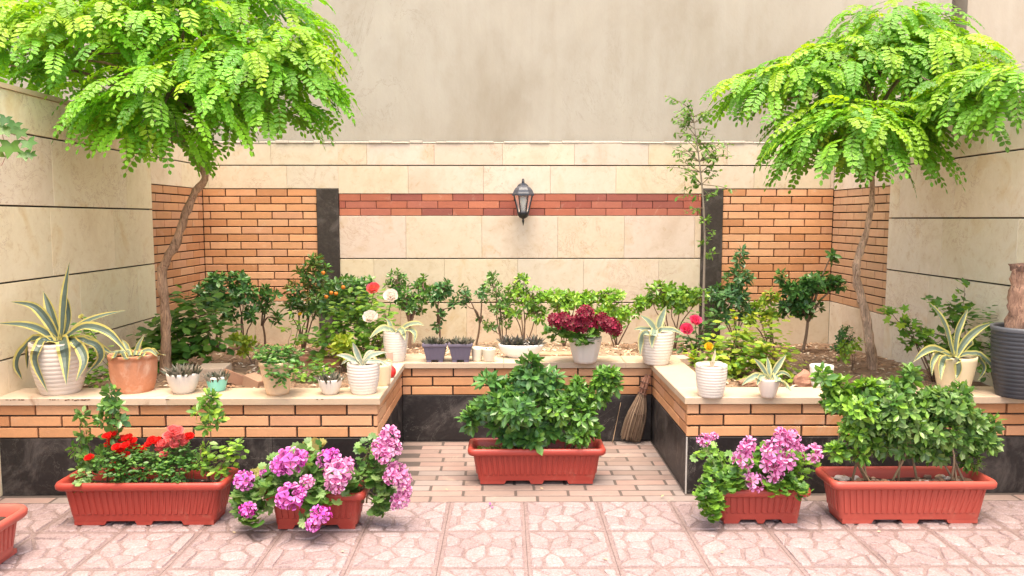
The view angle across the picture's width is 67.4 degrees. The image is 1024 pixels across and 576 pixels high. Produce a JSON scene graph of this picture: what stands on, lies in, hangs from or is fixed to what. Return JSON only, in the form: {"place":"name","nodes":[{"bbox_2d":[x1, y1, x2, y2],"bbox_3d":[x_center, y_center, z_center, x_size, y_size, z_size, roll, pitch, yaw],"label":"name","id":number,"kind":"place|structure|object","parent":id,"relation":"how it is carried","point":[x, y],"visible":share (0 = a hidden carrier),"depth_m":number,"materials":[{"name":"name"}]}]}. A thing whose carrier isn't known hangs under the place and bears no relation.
{"place":"outdoors","nodes":[
{"label":"outdoors","id":0,"kind":"place"},
{"bbox_2d":[387,352,395,377],"bbox_3d":[-0.642,0.403,4.029,0.068,0.130,0.068,0,5,0],"label":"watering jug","id":1,"kind":"object","parent":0,"point":[393,369],"visible":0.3,"depth_m":4.02,"materials":[{"name":"plastic"}]},
{"bbox_2d":[0,501,1023,575],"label":"pavement","id":2,"kind":"structure","parent":0,"point":[818,538],"depth_m":3.06,"materials":[{"name":"pink tile"}]},
{"bbox_2d":[0,504,27,563],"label":"flower trough","id":3,"kind":"object","parent":2,"relation":"on","point":[11,515],"visible":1,"depth_m":2.92,"materials":[{"name":"plastic"}]},
{"bbox_2d":[55,383,248,524],"bbox_3d":[-1.521,0.700,3.284,0.788,0.600,0.242,0,5,0],"label":"flower trough","id":4,"kind":"object","parent":2,"relation":"on","point":[163,489],"visible":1,"depth_m":3.25,"materials":[{"name":"plastic"}]},
{"bbox_2d":[228,424,412,532],"bbox_3d":[-0.794,0.788,3.164,0.767,0.446,0.371,0,5,0],"label":"flower trough","id":5,"kind":"object","parent":2,"relation":"on","point":[318,491],"visible":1,"depth_m":3.15,"materials":[{"name":"plastic"}]},
{"bbox_2d":[689,427,823,523],"bbox_3d":[1.036,0.786,3.253,0.586,0.434,0.262,0,5,0],"label":"flower trough","id":6,"kind":"object","parent":2,"relation":"on","point":[779,490],"visible":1,"depth_m":3.22,"materials":[{"name":"plastic"}]},
{"bbox_2d":[809,362,1006,523],"bbox_3d":[1.693,0.658,3.292,0.846,0.683,0.252,0,5,0],"label":"flower trough","id":7,"kind":"object","parent":2,"relation":"on","point":[903,416],"visible":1,"depth_m":3.25,"materials":[{"name":"plastic"}]},
{"bbox_2d":[0,441,1023,503],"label":"niche paving","id":8,"kind":"structure","parent":0,"point":[633,471],"depth_m":3.77,"materials":[{"name":"brick"}]},
{"bbox_2d":[0,356,1023,494],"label":"raised planter","id":9,"kind":"object","parent":8,"relation":"on","point":[419,398],"visible":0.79,"depth_m":3.62,"materials":[{"name":"brick"}]},
{"bbox_2d":[0,262,127,395],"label":"potted plant","id":10,"kind":"object","parent":9,"relation":"on","point":[56,355],"visible":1,"depth_m":3.62,"materials":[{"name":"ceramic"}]},
{"bbox_2d":[107,336,163,393],"bbox_3d":[-1.812,0.361,3.711,0.254,0.271,0.264,-3,6,-31],"label":"flower pot","id":11,"kind":"object","parent":9,"relation":"on","point":[131,371],"visible":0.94,"depth_m":3.63,"materials":[{"name":"ceramic"}]},
{"bbox_2d":[159,362,202,393],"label":"flower pot","id":12,"kind":"object","parent":9,"relation":"on","point":[182,379],"visible":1,"depth_m":3.63,"materials":[{"name":"ceramic"}]},
{"bbox_2d":[201,369,230,391],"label":"flower pot","id":13,"kind":"object","parent":9,"relation":"on","point":[217,381],"visible":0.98,"depth_m":3.69,"materials":[{"name":"ceramic"}]},
{"bbox_2d":[252,343,307,395],"bbox_3d":[-1.105,0.384,3.621,0.270,0.242,0.255,0,5,0],"label":"flower pot","id":14,"kind":"object","parent":9,"relation":"on","point":[277,374],"visible":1,"depth_m":3.59,"materials":[{"name":"ceramic"}]},
{"bbox_2d":[313,371,345,394],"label":"flower pot","id":15,"kind":"object","parent":9,"relation":"on","point":[330,384],"visible":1,"depth_m":3.61,"materials":[{"name":"ceramic"}]},
{"bbox_2d":[337,343,390,394],"bbox_3d":[-0.701,0.379,3.664,0.261,0.243,0.156,0,5,0],"label":"flower pot","id":16,"kind":"object","parent":9,"relation":"on","point":[363,375],"visible":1,"depth_m":3.62,"materials":[{"name":"ceramic"}]},
{"bbox_2d":[373,357,392,385],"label":"flower pot","id":17,"kind":"object","parent":9,"relation":"on","point":[385,376],"visible":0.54,"depth_m":3.81,"materials":[{"name":"ceramic"}]},
{"bbox_2d":[369,319,423,361],"bbox_3d":[-0.667,0.304,4.479,0.315,0.246,0.153,0,5,0],"label":"flower pot","id":18,"kind":"object","parent":9,"relation":"on","point":[395,341],"visible":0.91,"depth_m":4.44,"materials":[{"name":"ceramic"}]},
{"bbox_2d":[421,336,448,361],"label":"square pot","id":19,"kind":"object","parent":9,"relation":"on","point":[435,348],"visible":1,"depth_m":4.43,"materials":[{"name":"plastic"}]},
{"bbox_2d":[446,335,475,361],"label":"square pot","id":20,"kind":"object","parent":9,"relation":"on","point":[460,348],"visible":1,"depth_m":4.43,"materials":[{"name":"plastic"}]},
{"bbox_2d":[471,346,482,361],"bbox_3d":[-0.203,0.387,4.493,0.069,0.079,0.069,0,5,0],"label":"cream cup","id":21,"kind":"object","parent":9,"relation":"on","point":[477,354],"visible":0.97,"depth_m":4.47,"materials":[{"name":"ceramic"}]},
{"bbox_2d":[482,347,495,361],"bbox_3d":[-0.135,0.384,4.470,0.078,0.089,0.078,0,5,0],"label":"cream cup","id":22,"kind":"object","parent":9,"relation":"on","point":[488,354],"visible":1,"depth_m":4.44,"materials":[{"name":"ceramic"}]},
{"bbox_2d":[496,333,547,357],"bbox_3d":[0.062,0.343,4.607,0.327,0.146,0.162,0,5,0],"label":"oval bowl","id":23,"kind":"object","parent":9,"relation":"on","point":[511,348],"visible":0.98,"depth_m":4.57,"materials":[{"name":"ceramic"}]},
{"bbox_2d":[82,341,988,387],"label":"soil","id":24,"kind":"structure","parent":9,"relation":"in","point":[302,384],"depth_m":5.03,"materials":[{"name":"brown soil"}]},
{"bbox_2d":[70,314,113,387],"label":"climbing weed","id":25,"kind":"object","parent":24,"relation":"on","point":[89,375],"visible":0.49,"depth_m":3.96,"materials":[{"name":"green plant"}]},
{"bbox_2d":[0,0,362,375],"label":"locust tree","id":26,"kind":"object","parent":24,"relation":"on","point":[204,90],"visible":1,"depth_m":3.96,"materials":[{"name":"green plant"}]},
{"bbox_2d":[126,284,243,372],"bbox_3d":[-1.999,0.274,4.729,0.688,0.603,0.478,0,5,0],"label":"rose bush","id":27,"kind":"object","parent":24,"relation":"on","point":[191,326],"visible":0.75,"depth_m":4.67,"materials":[{"name":"green plant"}]},
{"bbox_2d":[191,270,238,347],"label":"dark shrub","id":28,"kind":"object","parent":24,"relation":"on","point":[216,280],"visible":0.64,"depth_m":5.57,"materials":[{"name":"green plant"}]},
{"bbox_2d":[198,363,231,381],"bbox_3d":[-1.690,0.482,4.347,0.160,0.085,0.170,-1,5,-6],"label":"paving block","id":29,"kind":"object","parent":24,"relation":"on","point":[211,367],"depth_m":4.29,"materials":[{"name":"beige stone"}]},
{"bbox_2d":[224,369,243,384],"bbox_3d":[-1.473,0.501,4.159,0.176,0.132,0.100,-4,7,-40],"label":"broken brick","id":30,"kind":"object","parent":24,"relation":"on","point":[235,378],"visible":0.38,"depth_m":4.09,"materials":[{"name":"orange brick"}]},
{"bbox_2d":[224,331,259,364],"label":"sprig plant","id":31,"kind":"object","parent":24,"relation":"on","point":[247,344],"visible":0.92,"depth_m":4.92,"materials":[{"name":"green plant"}]},
{"bbox_2d":[223,269,262,346],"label":"dark shrub","id":32,"kind":"object","parent":24,"relation":"on","point":[242,277],"visible":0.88,"depth_m":5.70,"materials":[{"name":"green plant"}]},
{"bbox_2d":[242,372,263,387],"bbox_3d":[-1.369,0.501,4.098,0.112,0.086,0.080,2,6,22],"label":"broken brick","id":33,"kind":"object","parent":24,"relation":"on","point":[252,380],"visible":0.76,"depth_m":4.07,"materials":[{"name":"orange brick"}]},
{"bbox_2d":[256,282,284,345],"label":"young shrub","id":34,"kind":"object","parent":24,"relation":"on","point":[277,317],"visible":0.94,"depth_m":5.81,"materials":[{"name":"green plant"}]},
{"bbox_2d":[274,311,307,356],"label":"seedling","id":35,"kind":"object","parent":24,"relation":"on","point":[296,342],"visible":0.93,"depth_m":5.01,"materials":[{"name":"green plant"}]},
{"bbox_2d":[278,252,340,350],"bbox_3d":[-1.469,0.108,5.562,0.470,0.745,0.262,0,5,0],"label":"citrus shrub","id":36,"kind":"object","parent":24,"relation":"on","point":[298,302],"visible":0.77,"depth_m":5.54,"materials":[{"name":"green plant"}]},
{"bbox_2d":[293,358,335,382],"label":"weed","id":37,"kind":"object","parent":24,"relation":"on","point":[319,367],"visible":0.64,"depth_m":4.29,"materials":[{"name":"green plant"}]},
{"bbox_2d":[299,354,340,368],"bbox_3d":[-1.197,0.466,4.802,0.245,0.093,0.100,-1,5,-6],"label":"broken brick","id":38,"kind":"object","parent":24,"relation":"on","point":[330,360],"visible":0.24,"depth_m":4.76,"materials":[{"name":"orange brick"}]},
{"bbox_2d":[326,331,354,371],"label":"sprig plant","id":39,"kind":"object","parent":24,"relation":"on","point":[346,340],"visible":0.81,"depth_m":4.57,"materials":[{"name":"green plant"}]},
{"bbox_2d":[310,271,376,356],"bbox_3d":[-1.175,0.186,5.329,0.500,0.630,0.307,0,5,0],"label":"kumquat shrub","id":40,"kind":"object","parent":24,"relation":"on","point":[334,289],"visible":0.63,"depth_m":5.25,"materials":[{"name":"green plant"}]},
{"bbox_2d":[298,282,390,367],"bbox_3d":[-1.051,0.246,4.844,0.593,0.584,0.397,0,5,0],"label":"rose bush","id":41,"kind":"object","parent":24,"relation":"on","point":[322,341],"visible":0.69,"depth_m":4.78,"materials":[{"name":"green plant"}]},
{"bbox_2d":[338,288,402,358],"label":"rose bush","id":42,"kind":"object","parent":24,"relation":"on","point":[390,295],"visible":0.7,"depth_m":4.59,"materials":[{"name":"green plant"}]},
{"bbox_2d":[383,267,433,348],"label":"privet shrub","id":43,"kind":"object","parent":24,"relation":"on","point":[409,307],"visible":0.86,"depth_m":5.78,"materials":[{"name":"green plant"}]},
{"bbox_2d":[406,354,424,355],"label":"stone slab","id":44,"kind":"structure","parent":24,"relation":"on","point":[415,354],"depth_m":4.75,"materials":[{"name":"stone"}]},
{"bbox_2d":[428,277,460,338],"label":"young shrub","id":45,"kind":"object","parent":24,"relation":"on","point":[438,294],"visible":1,"depth_m":5.76,"materials":[{"name":"green plant"}]},
{"bbox_2d":[455,283,493,345],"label":"young shrub","id":46,"kind":"object","parent":24,"relation":"on","point":[466,295],"visible":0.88,"depth_m":5.79,"materials":[{"name":"green plant"}]},
{"bbox_2d":[480,270,512,339],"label":"privet shrub","id":47,"kind":"object","parent":24,"relation":"on","point":[499,304],"visible":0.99,"depth_m":5.64,"materials":[{"name":"green plant"}]},
{"bbox_2d":[502,272,548,341],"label":"hedge shrub","id":48,"kind":"object","parent":24,"relation":"on","point":[513,294],"visible":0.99,"depth_m":5.63,"materials":[{"name":"green plant"}]},
{"bbox_2d":[539,352,571,355],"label":"stone slab","id":49,"kind":"structure","parent":24,"relation":"on","point":[554,353],"depth_m":4.73,"materials":[{"name":"stone"}]},
{"bbox_2d":[541,286,599,345],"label":"hedge shrub","id":50,"kind":"object","parent":24,"relation":"on","point":[565,300],"visible":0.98,"depth_m":5.64,"materials":[{"name":"green plant"}]},
{"bbox_2d":[592,287,652,346],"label":"hedge shrub","id":51,"kind":"object","parent":24,"relation":"on","point":[619,313],"visible":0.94,"depth_m":5.63,"materials":[{"name":"green plant"}]},
{"bbox_2d":[644,280,709,350],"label":"hedge shrub","id":52,"kind":"object","parent":24,"relation":"on","point":[681,299],"visible":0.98,"depth_m":5.61,"materials":[{"name":"green plant"}]},
{"bbox_2d":[673,301,718,363],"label":"rose bush","id":53,"kind":"object","parent":24,"relation":"on","point":[687,328],"visible":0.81,"depth_m":4.86,"materials":[{"name":"green plant"}]},
{"bbox_2d":[665,95,735,352],"bbox_3d":[1.275,-0.407,5.252,0.481,1.822,0.270,0,5,0],"label":"sapling","id":54,"kind":"object","parent":24,"relation":"on","point":[687,117],"visible":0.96,"depth_m":5.20,"materials":[{"name":"green plant"}]},
{"bbox_2d":[682,309,778,379],"bbox_3d":[1.240,0.355,4.407,0.579,0.470,0.323,0,5,0],"label":"leafy plant","id":55,"kind":"object","parent":24,"relation":"on","point":[718,346],"visible":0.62,"depth_m":4.39,"materials":[{"name":"green plant"}]},
{"bbox_2d":[705,243,758,348],"bbox_3d":[1.671,0.071,5.763,0.469,0.819,0.292,0,5,0],"label":"dark shrub","id":56,"kind":"object","parent":24,"relation":"on","point":[735,295],"visible":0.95,"depth_m":5.72,"materials":[{"name":"green plant"}]},
{"bbox_2d":[738,378,757,386],"bbox_3d":[1.253,0.504,4.073,0.108,0.062,0.073,0,5,0],"label":"garden stone","id":57,"kind":"object","parent":24,"relation":"on","point":[752,383],"visible":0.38,"depth_m":4.05,"materials":[{"name":"beige stone"}]},
{"bbox_2d":[740,287,782,342],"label":"lime shrub","id":58,"kind":"object","parent":24,"relation":"on","point":[770,312],"visible":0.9,"depth_m":5.70,"materials":[{"name":"green plant"}]},
{"bbox_2d":[722,309,807,382],"bbox_3d":[1.402,0.364,4.263,0.468,0.503,0.308,0,5,0],"label":"leafy plant","id":59,"kind":"object","parent":24,"relation":"on","point":[758,350],"visible":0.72,"depth_m":4.24,"materials":[{"name":"green plant"}]},
{"bbox_2d":[793,369,811,386],"bbox_3d":[1.549,0.492,4.074,0.113,0.127,0.089,0,5,0],"label":"garden stone","id":60,"kind":"object","parent":24,"relation":"on","point":[802,378],"visible":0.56,"depth_m":4.05,"materials":[{"name":"stone"}]},
{"bbox_2d":[773,248,847,352],"bbox_3d":[2.161,0.099,5.565,0.550,0.787,0.238,0,5,0],"label":"round shrub","id":61,"kind":"object","parent":24,"relation":"on","point":[802,292],"visible":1,"depth_m":5.54,"materials":[{"name":"green plant"}]},
{"bbox_2d":[829,325,855,357],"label":"dark shrub","id":62,"kind":"object","parent":24,"relation":"on","point":[842,333],"visible":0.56,"depth_m":5.10,"materials":[{"name":"green plant"}]},
{"bbox_2d":[835,337,865,370],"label":"sprig plant","id":63,"kind":"object","parent":24,"relation":"on","point":[849,349],"visible":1,"depth_m":4.62,"materials":[{"name":"green plant"}]},
{"bbox_2d":[700,0,1023,370],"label":"locust tree","id":64,"kind":"object","parent":24,"relation":"on","point":[914,120],"visible":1,"depth_m":4.10,"materials":[{"name":"green plant"}]},
{"bbox_2d":[876,304,939,381],"bbox_3d":[2.196,0.312,4.177,0.441,0.447,0.213,0,5,0],"label":"young maple","id":65,"kind":"object","parent":24,"relation":"on","point":[922,333],"visible":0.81,"depth_m":4.18,"materials":[{"name":"green plant"}]},
{"bbox_2d":[921,278,980,351],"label":"vine plant","id":66,"kind":"object","parent":24,"relation":"on","point":[956,311],"visible":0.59,"depth_m":4.14,"materials":[{"name":"green plant"}]},
{"bbox_2d":[970,305,997,381],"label":"leafy plant","id":67,"kind":"object","parent":24,"relation":"on","point":[979,368],"visible":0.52,"depth_m":4.04,"materials":[{"name":"green plant"}]},
{"bbox_2d":[541,305,626,363],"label":"potted plant","id":68,"kind":"object","parent":9,"relation":"on","point":[585,347],"visible":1,"depth_m":4.31,"materials":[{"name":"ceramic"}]},
{"bbox_2d":[634,306,683,365],"bbox_3d":[0.825,0.269,4.396,0.251,0.331,0.198,-2,6,-25],"label":"flower pot","id":69,"kind":"object","parent":9,"relation":"on","point":[655,343],"visible":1,"depth_m":4.34,"materials":[{"name":"ceramic"}]},
{"bbox_2d":[671,355,689,367],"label":"stone block","id":70,"kind":"structure","parent":9,"relation":"on","point":[683,358],"depth_m":4.68,"materials":[{"name":"beige stone"}]},
{"bbox_2d":[695,351,727,397],"bbox_3d":[0.934,0.395,3.599,0.146,0.223,0.146,2,5,17],"label":"flower pot","id":71,"kind":"object","parent":9,"relation":"on","point":[711,378],"visible":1,"depth_m":3.55,"materials":[{"name":"ceramic"}]},
{"bbox_2d":[742,355,791,397],"bbox_3d":[1.188,0.410,3.573,0.237,0.197,0.116,1,5,10],"label":"flower pot","id":72,"kind":"object","parent":9,"relation":"on","point":[769,380],"visible":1,"depth_m":3.56,"materials":[{"name":"ceramic"}]},
{"bbox_2d":[810,363,833,387],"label":"flower pot","id":73,"kind":"object","parent":9,"relation":"on","point":[812,369],"visible":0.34,"depth_m":3.80,"materials":[{"name":"ceramic"}]},
{"bbox_2d":[913,303,993,388],"bbox_3d":[2.127,0.281,3.704,0.423,0.431,0.217,0,5,0],"label":"flower pot","id":74,"kind":"object","parent":9,"relation":"on","point":[959,361],"visible":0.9,"depth_m":3.70,"materials":[{"name":"ceramic"}]},
{"bbox_2d":[990,263,1023,399],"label":"ribbed urn","id":75,"kind":"object","parent":9,"relation":"on","point":[1007,351],"visible":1,"depth_m":3.54,"materials":[{"name":"ceramic"}]},
{"bbox_2d":[454,349,624,483],"bbox_3d":[0.135,0.629,3.745,0.843,0.658,0.359,0,5,0],"label":"flower trough","id":76,"kind":"object","parent":8,"relation":"on","point":[523,448],"visible":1,"depth_m":3.74,"materials":[{"name":"plastic"}]},
{"bbox_2d":[621,374,650,441],"bbox_3d":[0.713,0.696,4.431,0.171,0.402,0.096,0,5,0],"label":"twig broom","id":77,"kind":"object","parent":8,"relation":"on","point":[634,423],"visible":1,"depth_m":4.41,"materials":[{"name":"brown wicker"}]},
{"bbox_2d":[403,440,650,564],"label":"ground","id":78,"kind":"structure","parent":0,"point":[432,441],"depth_m":4.53,"materials":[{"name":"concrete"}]},
{"bbox_2d":[0,82,206,496],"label":"boundary wall","id":79,"kind":"structure","parent":78,"relation":"on","point":[102,225],"depth_m":4.32,"materials":[{"name":"stone"}]},
{"bbox_2d":[0,114,37,165],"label":"grape vine","id":80,"kind":"object","parent":79,"relation":"attached to","point":[7,147],"visible":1,"depth_m":3.31,"materials":[{"name":"green plant"}]},
{"bbox_2d":[0,0,951,144],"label":"plastered building","id":81,"kind":"structure","parent":78,"relation":"on","point":[513,70],"depth_m":6.00,"materials":[{"name":"paint"}]},
{"bbox_2d":[201,141,835,344],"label":"garden wall","id":82,"kind":"structure","parent":78,"relation":"on","point":[606,214],"depth_m":6.05,"materials":[{"name":"stone"}]},
{"bbox_2d":[512,178,533,224],"bbox_3d":[0.086,-0.665,5.940,0.170,0.367,0.186,0,5,0],"label":"wall lantern","id":83,"kind":"object","parent":82,"relation":"attached to","point":[523,194],"depth_m":5.89,"materials":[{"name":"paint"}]},
{"bbox_2d":[828,99,1023,385],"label":"boundary wall","id":84,"kind":"structure","parent":78,"relation":"on","point":[934,241],"depth_m":4.64,"materials":[{"name":"stone"}]},
{"bbox_2d":[949,0,1023,96],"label":"plastered building","id":85,"kind":"structure","parent":0,"point":[1001,22],"depth_m":6.38,"materials":[{"name":"paint"}]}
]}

